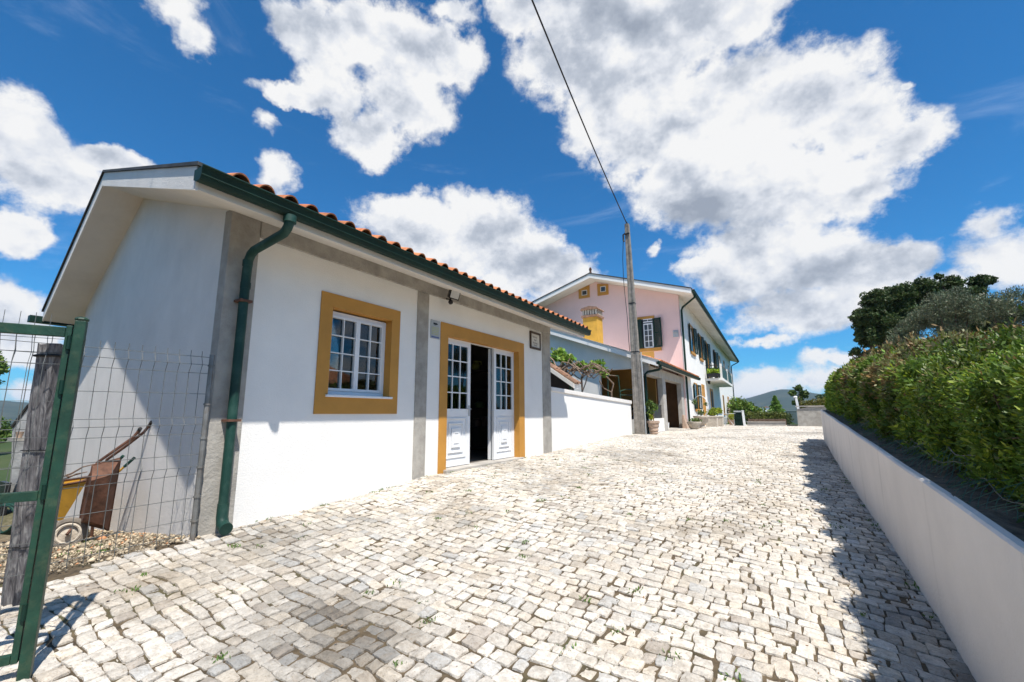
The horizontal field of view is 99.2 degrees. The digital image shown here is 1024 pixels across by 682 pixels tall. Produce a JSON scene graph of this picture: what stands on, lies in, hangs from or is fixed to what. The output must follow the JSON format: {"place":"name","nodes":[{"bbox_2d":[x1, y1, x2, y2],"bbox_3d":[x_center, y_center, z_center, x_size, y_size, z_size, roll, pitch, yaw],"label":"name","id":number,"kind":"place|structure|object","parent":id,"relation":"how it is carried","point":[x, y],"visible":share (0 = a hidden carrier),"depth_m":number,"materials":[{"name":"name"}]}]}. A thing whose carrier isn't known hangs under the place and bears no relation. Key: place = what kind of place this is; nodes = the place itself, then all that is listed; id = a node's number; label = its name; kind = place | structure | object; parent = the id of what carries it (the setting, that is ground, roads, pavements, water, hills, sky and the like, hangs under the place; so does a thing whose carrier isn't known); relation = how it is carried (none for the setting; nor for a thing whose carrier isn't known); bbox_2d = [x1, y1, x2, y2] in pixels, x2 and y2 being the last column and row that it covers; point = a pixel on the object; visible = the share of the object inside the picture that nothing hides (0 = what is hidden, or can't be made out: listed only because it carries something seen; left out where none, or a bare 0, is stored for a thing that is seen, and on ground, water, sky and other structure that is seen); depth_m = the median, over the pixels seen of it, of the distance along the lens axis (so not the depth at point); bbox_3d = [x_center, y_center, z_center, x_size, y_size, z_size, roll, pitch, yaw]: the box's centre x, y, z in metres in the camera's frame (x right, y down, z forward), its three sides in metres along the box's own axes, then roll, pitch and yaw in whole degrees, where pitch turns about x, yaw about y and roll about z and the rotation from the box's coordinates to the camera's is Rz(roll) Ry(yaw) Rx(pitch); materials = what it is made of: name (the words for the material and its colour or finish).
{"place":"outdoors","nodes":[
{"label":"outdoors","id":0,"kind":"place"},
{"bbox_2d":[0,423,797,582],"bbox_3d":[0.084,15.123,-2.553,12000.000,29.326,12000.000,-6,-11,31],"label":"ground","id":1,"kind":"structure","parent":0,"point":[5,454],"depth_m":8.03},
{"bbox_2d":[0,351,9,384],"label":"broadleaf tree","id":2,"kind":"object","parent":1,"relation":"on","point":[4,367],"visible":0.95,"depth_m":18.09,"materials":[{"name":"green plant"}]},
{"bbox_2d":[0,416,11,442],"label":"broadleaf tree","id":3,"kind":"object","parent":1,"relation":"on","point":[4,433],"visible":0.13,"depth_m":24.12,"materials":[{"name":"green plant"}]},
{"bbox_2d":[0,503,13,534],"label":"garden hose","id":4,"kind":"object","parent":1,"relation":"on","point":[7,531],"visible":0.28,"depth_m":5.62,"materials":[{"name":"green plastic"}]},
{"bbox_2d":[0,404,28,515],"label":"outbuilding","id":5,"kind":"structure","parent":1,"relation":"on","point":[16,463],"depth_m":9.00,"materials":[{"name":"paint"}]},
{"bbox_2d":[0,481,11,515],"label":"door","id":6,"kind":"structure","parent":5,"relation":"in","point":[2,488],"depth_m":8.79,"materials":[{"name":"metal"}]},
{"bbox_2d":[7,432,23,440],"bbox_3d":[-9.683,1.891,8.667,0.600,0.175,0.350,-6,-11,31],"label":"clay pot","id":7,"kind":"object","parent":5,"relation":"on","point":[20,437],"visible":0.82,"depth_m":8.56,"materials":[{"name":"ceramic"}]},
{"bbox_2d":[0,311,89,680],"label":"metal gate","id":8,"kind":"structure","parent":1,"relation":"on","point":[46,496],"depth_m":2.14,"materials":[{"name":"green metal"}]},
{"bbox_2d":[0,343,62,606],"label":"wooden stake","id":9,"kind":"object","parent":8,"relation":"attached to","point":[25,514],"visible":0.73,"depth_m":2.26,"materials":[{"name":"grey wood"}]},
{"bbox_2d":[57,476,86,521],"bbox_3d":[-5.317,2.005,5.070,1.126,0.827,0.468,-1,-10,2],"label":"wheelbarrow","id":10,"kind":"object","parent":1,"relation":"on","point":[68,497],"depth_m":4.92,"materials":[{"name":"yellow metal"}]},
{"bbox_2d":[65,471,87,479],"bbox_3d":[-5.152,1.582,5.076,0.721,0.155,0.021,-4,-10,22],"label":"dry stick","id":11,"kind":"object","parent":10,"relation":"on","point":[74,475],"visible":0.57,"depth_m":5.03,"materials":[{"name":"wood"}]},
{"bbox_2d":[64,464,91,476],"bbox_3d":[-5.058,1.513,5.051,0.550,0.187,0.021,-3,-10,13],"label":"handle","id":12,"kind":"object","parent":10,"relation":"on","point":[76,470],"visible":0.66,"depth_m":5.04,"materials":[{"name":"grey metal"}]},
{"bbox_2d":[0,529,200,582],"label":"gravel","id":13,"kind":"structure","parent":1,"relation":"on","point":[148,537],"depth_m":3.94,"materials":[{"name":"beige gravel"}]},
{"bbox_2d":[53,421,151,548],"bbox_3d":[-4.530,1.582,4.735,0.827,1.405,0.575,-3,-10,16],"label":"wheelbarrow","id":14,"kind":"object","parent":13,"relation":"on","point":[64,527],"visible":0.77,"depth_m":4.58,"materials":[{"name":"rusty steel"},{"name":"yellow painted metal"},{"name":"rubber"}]},
{"bbox_2d":[119,457,135,471],"bbox_3d":[-4.514,1.522,4.961,0.371,0.394,0.032,1,-10,-9],"label":"tool handle","id":15,"kind":"object","parent":14,"relation":"on","point":[125,465],"visible":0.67,"depth_m":4.99,"materials":[{"name":"green"}]},
{"bbox_2d":[0,335,214,574],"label":"wire fence","id":16,"kind":"object","parent":1,"relation":"on","point":[200,466],"visible":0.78,"depth_m":3.57,"materials":[{"name":"grey metal"}]},
{"bbox_2d":[27,161,591,537],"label":"house","id":17,"kind":"structure","parent":1,"relation":"on","point":[339,373],"depth_m":5.30,"materials":[{"name":"white paint"}]},
{"bbox_2d":[328,311,385,396],"bbox_3d":[-2.016,0.191,5.613,0.065,1.026,0.936,-6,-11,31],"label":"window","id":18,"kind":"structure","parent":17,"relation":"in","point":[359,342],"depth_m":5.64,"materials":[{"name":"white paint"}]},
{"bbox_2d":[430,319,439,339],"bbox_3d":[-1.192,-0.178,6.778,0.010,0.290,0.210,-6,-11,31],"label":"alarm sign","id":19,"kind":"object","parent":17,"relation":"attached to","point":[435,329],"visible":1,"depth_m":6.77,"materials":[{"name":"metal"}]},
{"bbox_2d":[446,290,459,304],"bbox_3d":[-0.971,-0.697,6.976,0.231,0.238,0.194,-6,-11,31],"label":"floodlight","id":20,"kind":"object","parent":17,"relation":"attached to","point":[454,295],"visible":0.96,"depth_m":6.93,"materials":[{"name":"black plastic"}]},
{"bbox_2d":[446,338,470,466],"bbox_3d":[-0.920,1.007,7.239,0.097,2.065,0.760,-6,-11,31],"label":"door","id":21,"kind":"structure","parent":17,"relation":"in","point":[459,352],"depth_m":7.31,"materials":[{"name":"white paint"}]},
{"bbox_2d":[470,369,487,451],"bbox_3d":[-0.876,1.642,10.360,1.030,1.880,0.360,-6,-11,31],"label":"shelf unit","id":22,"kind":"object","parent":17,"relation":"in","point":[478,392],"visible":0.3,"depth_m":10.48,"materials":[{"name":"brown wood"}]},
{"bbox_2d":[488,349,491,459],"bbox_3d":[-0.293,1.225,8.552,0.063,2.065,0.735,-4,-10,23],"label":"door","id":23,"kind":"structure","parent":17,"relation":"in","point":[489,350],"depth_m":8.22,"materials":[{"name":"white paint"}]},
{"bbox_2d":[492,349,513,459],"bbox_3d":[-0.162,1.214,8.491,0.063,2.065,0.725,-6,-11,31],"label":"door","id":24,"kind":"structure","parent":17,"relation":"in","point":[502,361],"depth_m":8.45,"materials":[{"name":"white paint"}]},
{"bbox_2d":[529,331,540,350],"bbox_3d":[0.512,-0.004,9.548,0.030,0.380,0.470,-6,-11,31],"label":"framed plaque","id":25,"kind":"object","parent":17,"relation":"attached to","point":[535,340],"visible":1,"depth_m":9.53,"materials":[{"name":"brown wood"}]},
{"bbox_2d":[550,362,581,390],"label":"yard shed","id":26,"kind":"structure","parent":1,"relation":"on","point":[561,379],"depth_m":12.13,"materials":[{"name":"white paint"}]},
{"bbox_2d":[550,347,614,396],"bbox_3d":[2.358,1.606,13.405,2.524,3.072,1.996,2,-10,-14],"label":"grapevine","id":27,"kind":"object","parent":1,"relation":"on","point":[561,356],"visible":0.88,"depth_m":13.54,"materials":[{"name":"green plant"}]},
{"bbox_2d":[551,387,631,451],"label":"garden wall","id":28,"kind":"structure","parent":1,"relation":"on","point":[578,418],"depth_m":11.58,"materials":[{"name":"white paint"}]},
{"bbox_2d":[607,375,632,398],"bbox_3d":[3.957,2.109,15.474,1.256,1.815,0.403,1,-10,-11],"label":"yard gate frame","id":29,"kind":"object","parent":1,"relation":"on","point":[620,395],"visible":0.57,"depth_m":15.38,"materials":[{"name":"green paint"}]},
{"bbox_2d":[550,306,700,432],"bbox_3d":[5.103,1.564,20.605,5.777,6.320,9.022,-6,-11,31],"label":"porch annex","id":30,"kind":"object","parent":1,"relation":"on","point":[663,390],"visible":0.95,"depth_m":17.71,"materials":[{"name":"white paint"}]},
{"bbox_2d":[622,223,644,434],"bbox_3d":[4.354,-0.468,15.596,0.355,7.968,0.510,-6,-11,31],"label":"utility pole","id":31,"kind":"object","parent":1,"relation":"on","point":[638,409],"visible":0.99,"depth_m":15.42,"materials":[{"name":"concrete"}]},
{"bbox_2d":[531,0,626,222],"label":"overhead cable","id":32,"kind":"object","parent":31,"relation":"attached to","point":[573,99],"visible":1,"depth_m":10.06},
{"bbox_2d":[622,242,629,350],"bbox_3d":[4.107,-1.692,15.796,0.099,4.152,0.226,-4,-10,23],"label":"drop cable","id":33,"kind":"object","parent":31,"relation":"hanging from","point":[626,307],"visible":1,"depth_m":15.72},
{"bbox_2d":[640,352,646,433],"bbox_3d":[4.574,1.811,15.171,0.054,2.871,0.124,-6,-11,31],"label":"conduit pipe","id":34,"kind":"object","parent":31,"relation":"attached to","point":[643,392],"visible":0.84,"depth_m":15.15,"materials":[{"name":"metal"}]},
{"bbox_2d":[532,267,738,424],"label":"pink house","id":35,"kind":"structure","parent":1,"relation":"on","point":[699,345],"depth_m":23.71,"materials":[{"name":"paint"}]},
{"bbox_2d":[578,285,589,298],"bbox_3d":[4.079,-2.765,24.665,0.660,0.700,0.035,-6,-11,30],"label":"window","id":36,"kind":"structure","parent":35,"relation":"in","point":[584,292],"depth_m":24.63,"materials":[{"name":"paint"}]},
{"bbox_2d":[597,284,608,295],"bbox_3d":[5.023,-2.868,24.120,0.630,0.690,0.035,-6,-11,30],"label":"window","id":37,"kind":"structure","parent":35,"relation":"in","point":[602,289],"depth_m":24.12,"materials":[{"name":"paint"}]},
{"bbox_2d":[637,315,662,351],"bbox_3d":[6.886,-0.389,22.491,1.630,1.860,0.247,-6,-11,31],"label":"window","id":38,"kind":"structure","parent":35,"relation":"in","point":[648,339],"depth_m":22.45,"materials":[{"name":"paint"}]},
{"bbox_2d":[673,330,678,336],"bbox_3d":[8.171,-0.373,21.790,0.260,0.340,0.099,-6,-11,31],"label":"wall plate","id":39,"kind":"object","parent":35,"relation":"attached to","point":[675,333],"depth_m":21.79,"materials":[{"name":"metal"}]},
{"bbox_2d":[689,323,697,355],"bbox_3d":[10.274,-0.063,24.777,0.157,1.720,2.233,-6,-11,31],"label":"window","id":40,"kind":"structure","parent":35,"relation":"in","point":[693,332],"depth_m":25.21,"materials":[{"name":"paint"}]},
{"bbox_2d":[694,383,702,410],"bbox_3d":[10.342,3.131,24.325,0.157,1.570,2.233,-6,-11,31],"label":"window","id":41,"kind":"structure","parent":35,"relation":"in","point":[697,388],"depth_m":24.75,"materials":[{"name":"paint"}]},
{"bbox_2d":[698,333,704,361],"bbox_3d":[11.993,0.416,27.671,0.144,1.720,1.945,-6,-11,31],"label":"window","id":42,"kind":"structure","parent":35,"relation":"in","point":[701,346],"depth_m":28.05,"materials":[{"name":"paint"}]},
{"bbox_2d":[706,368,719,376],"bbox_3d":[13.105,2.015,28.434,0.887,0.630,0.385,-6,-11,31],"label":"flower box","id":43,"kind":"object","parent":35,"relation":"attached to","point":[713,372],"visible":1,"depth_m":28.34,"materials":[{"name":"black plastic"}]},
{"bbox_2d":[682,415,688,428],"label":"stone buttress","id":44,"kind":"structure","parent":1,"relation":"on","point":[684,423],"depth_m":19.89,"materials":[{"name":"stone"}]},
{"bbox_2d":[741,410,745,425],"bbox_3d":[12.923,4.451,24.299,0.170,1.170,0.140,-6,-11,31],"label":"gate post","id":45,"kind":"object","parent":1,"relation":"on","point":[743,418],"visible":0.6,"depth_m":24.27,"materials":[{"name":"white paint"}]},
{"bbox_2d":[727,396,765,423],"bbox_3d":[21.800,6.675,40.010,4.737,3.364,2.420,1,-10,-6],"label":"leafy shrub","id":46,"kind":"object","parent":1,"relation":"on","point":[739,404],"visible":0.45,"depth_m":39.70,"materials":[{"name":"green plant"}]},
{"bbox_2d":[747,422,785,425],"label":"wall","id":47,"kind":"structure","parent":1,"relation":"on","point":[766,423],"depth_m":24.14,"materials":[{"name":"concrete"}]},
{"bbox_2d":[745,410,793,424],"bbox_3d":[17.056,5.289,29.171,3.197,1.328,6.572,-6,-11,31],"label":"hedge","id":48,"kind":"object","parent":1,"relation":"on","point":[768,416],"visible":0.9,"depth_m":30.74,"materials":[{"name":"green plant"}]},
{"bbox_2d":[767,395,793,423],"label":"conifer","id":49,"kind":"object","parent":1,"relation":"on","point":[775,405],"visible":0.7,"depth_m":47.92,"materials":[{"name":"green plant"}]},
{"bbox_2d":[788,384,809,408],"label":"umbrella pine","id":50,"kind":"object","parent":1,"relation":"on","point":[803,395],"visible":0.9,"depth_m":44.84,"materials":[{"name":"green plant"}]},
{"bbox_2d":[795,405,825,425],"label":"block wall","id":51,"kind":"structure","parent":1,"relation":"on","point":[808,415],"depth_m":22.91,"materials":[{"name":"concrete"}]},
{"bbox_2d":[793,396,798,408],"bbox_3d":[15.476,3.833,23.585,0.308,1.723,0.180,-6,-11,31],"label":"gate post","id":52,"kind":"object","parent":51,"relation":"on","point":[796,400],"visible":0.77,"depth_m":23.63,"materials":[{"name":"white paint"}]},
{"bbox_2d":[799,397,824,407],"bbox_3d":[23.407,5.239,33.017,3.040,2.405,9.232,-6,-11,31],"label":"hedge","id":53,"kind":"object","parent":51,"relation":"on","point":[818,402],"visible":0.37,"depth_m":35.86,"materials":[{"name":"green plant"}]},
{"bbox_2d":[815,394,824,399],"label":"evergreen tree","id":54,"kind":"object","parent":1,"relation":"on","point":[819,396],"visible":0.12,"depth_m":59.97,"materials":[{"name":"green plant"}]},
{"bbox_2d":[847,281,925,357],"bbox_3d":[18.769,0.657,21.779,3.668,7.251,2.470,-1,-10,5],"label":"evergreen tree","id":55,"kind":"object","parent":1,"relation":"on","point":[877,316],"visible":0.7,"depth_m":21.64,"materials":[{"name":"green plant"}]},
{"bbox_2d":[820,410,1023,681],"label":"retaining wall","id":56,"kind":"structure","parent":1,"relation":"on","point":[962,561],"depth_m":2.45,"materials":[{"name":"white paint"}]},
{"bbox_2d":[823,410,1023,541],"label":"soil bed","id":57,"kind":"object","parent":56,"relation":"in","point":[1002,519],"visible":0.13,"depth_m":2.62,"materials":[{"name":"brown soil"}]},
{"bbox_2d":[823,365,840,414],"bbox_3d":[9.063,1.281,11.228,1.787,1.453,2.985,-6,-11,31],"label":"hedge bush","id":58,"kind":"object","parent":57,"relation":"on","point":[829,394],"visible":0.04,"depth_m":11.00,"materials":[{"name":"green plant"}]},
{"bbox_2d":[828,304,1023,522],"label":"conifer hedge","id":59,"kind":"object","parent":57,"relation":"on","point":[961,394],"visible":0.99,"depth_m":3.10,"materials":[{"name":"green plant"}]},
{"bbox_2d":[838,406,1023,527],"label":"chain link fence","id":60,"kind":"object","parent":57,"relation":"on","point":[895,441],"visible":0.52,"depth_m":2.89,"materials":[{"name":"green metal"}]},
{"bbox_2d":[912,272,1013,335],"bbox_3d":[22.753,0.383,21.773,5.201,7.765,2.338,-1,-10,3],"label":"evergreen tree","id":61,"kind":"object","parent":1,"relation":"on","point":[978,283],"visible":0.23,"depth_m":21.73,"materials":[{"name":"green plant"}]},
{"bbox_2d":[0,389,822,425],"bbox_3d":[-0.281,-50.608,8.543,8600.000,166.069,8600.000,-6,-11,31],"label":"hills","id":62,"kind":"structure","parent":0,"point":[11,408],"depth_m":2043.00,"materials":[{"name":"green plant"}]},
{"bbox_2d":[471,361,481,369],"bbox_3d":[-0.863,0.596,10.479,0.218,0.240,0.246,3,-10,-20],"label":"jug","id":63,"kind":"object","parent":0,"point":[475,365],"visible":0.87,"depth_m":10.42,"materials":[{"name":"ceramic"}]},
{"bbox_2d":[482,416,487,426],"bbox_3d":[-0.632,1.877,10.169,0.140,0.250,0.140,-6,-11,31],"label":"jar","id":64,"kind":"object","parent":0,"point":[484,421],"visible":0.94,"depth_m":10.12,"materials":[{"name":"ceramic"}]},
{"bbox_2d":[0,424,975,681],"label":"road","id":65,"kind":"structure","parent":0,"point":[260,632],"depth_m":3.12,"materials":[{"name":"stone"}]},
{"bbox_2d":[0,456,935,681],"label":"weeds","id":66,"kind":"object","parent":65,"relation":"on","point":[524,556],"visible":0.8,"depth_m":3.27,"materials":[{"name":"green plant"}]},
{"bbox_2d":[645,399,659,433],"bbox_3d":[4.860,2.624,15.154,0.434,1.206,0.529,7,-12,-36],"label":"planter","id":67,"kind":"object","parent":65,"relation":"on","point":[653,425],"visible":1,"depth_m":15.05,"materials":[{"name":"ceramic"}]},
{"bbox_2d":[687,418,702,428],"bbox_3d":[7.927,3.579,18.976,0.611,0.507,0.620,-1,-10,1],"label":"planter","id":68,"kind":"object","parent":65,"relation":"on","point":[696,423],"visible":0.99,"depth_m":18.79,"materials":[{"name":"stone"}]},
{"bbox_2d":[691,395,708,427],"bbox_3d":[8.863,3.313,20.460,0.761,1.509,0.709,-6,-11,31],"label":"planter","id":69,"kind":"object","parent":65,"relation":"on","point":[705,418],"visible":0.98,"depth_m":20.25,"materials":[{"name":"stone"}]},
{"bbox_2d":[706,407,717,426],"bbox_3d":[10.191,3.875,22.276,0.605,0.991,0.590,-6,-11,31],"label":"planter","id":70,"kind":"object","parent":65,"relation":"on","point":[712,419],"visible":0.96,"depth_m":22.06,"materials":[{"name":"stone"}]},
{"bbox_2d":[716,407,723,425],"bbox_3d":[11.066,4.075,23.501,0.664,1.014,0.621,-6,-11,31],"label":"planter","id":71,"kind":"object","parent":65,"relation":"on","point":[720,418],"visible":0.59,"depth_m":23.20,"materials":[{"name":"stone"}]},
{"bbox_2d":[727,412,733,424],"bbox_3d":[13.604,4.799,27.001,0.559,0.788,0.625,-1,-10,1],"label":"flower pot","id":72,"kind":"object","parent":65,"relation":"on","point":[731,416],"visible":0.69,"depth_m":26.92,"materials":[{"name":"ceramic"}]},
{"bbox_2d":[733,412,742,425],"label":"gate","id":73,"kind":"structure","parent":65,"relation":"on","point":[738,419],"depth_m":24.80,"materials":[{"name":"green metal"}]},
{"bbox_2d":[785,411,797,425],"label":"gate","id":74,"kind":"structure","parent":65,"relation":"on","point":[791,418],"depth_m":23.65,"materials":[{"name":"green metal"}]},
{"bbox_2d":[885,307,938,345],"bbox_3d":[14.665,1.020,15.754,1.808,4.569,1.137,-2,-10,10],"label":"grey shrub","id":75,"kind":"object","parent":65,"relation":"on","point":[911,323],"visible":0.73,"depth_m":15.87,"materials":[{"name":"green plant"}]},
{"bbox_2d":[911,285,984,336],"bbox_3d":[15.207,0.593,14.698,2.195,5.069,1.508,-2,-10,7],"label":"grey shrub","id":76,"kind":"object","parent":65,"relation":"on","point":[947,305],"visible":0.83,"depth_m":14.85,"materials":[{"name":"green plant"}]},
{"bbox_2d":[963,284,1023,333],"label":"grey shrub","id":77,"kind":"object","parent":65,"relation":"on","point":[998,306],"visible":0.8,"depth_m":13.90,"materials":[{"name":"green plant"}]},
{"bbox_2d":[0,0,1023,401],"label":"sky","id":78,"kind":"structure","parent":0,"point":[781,163],"materials":[{"name":"blue"}]}
]}

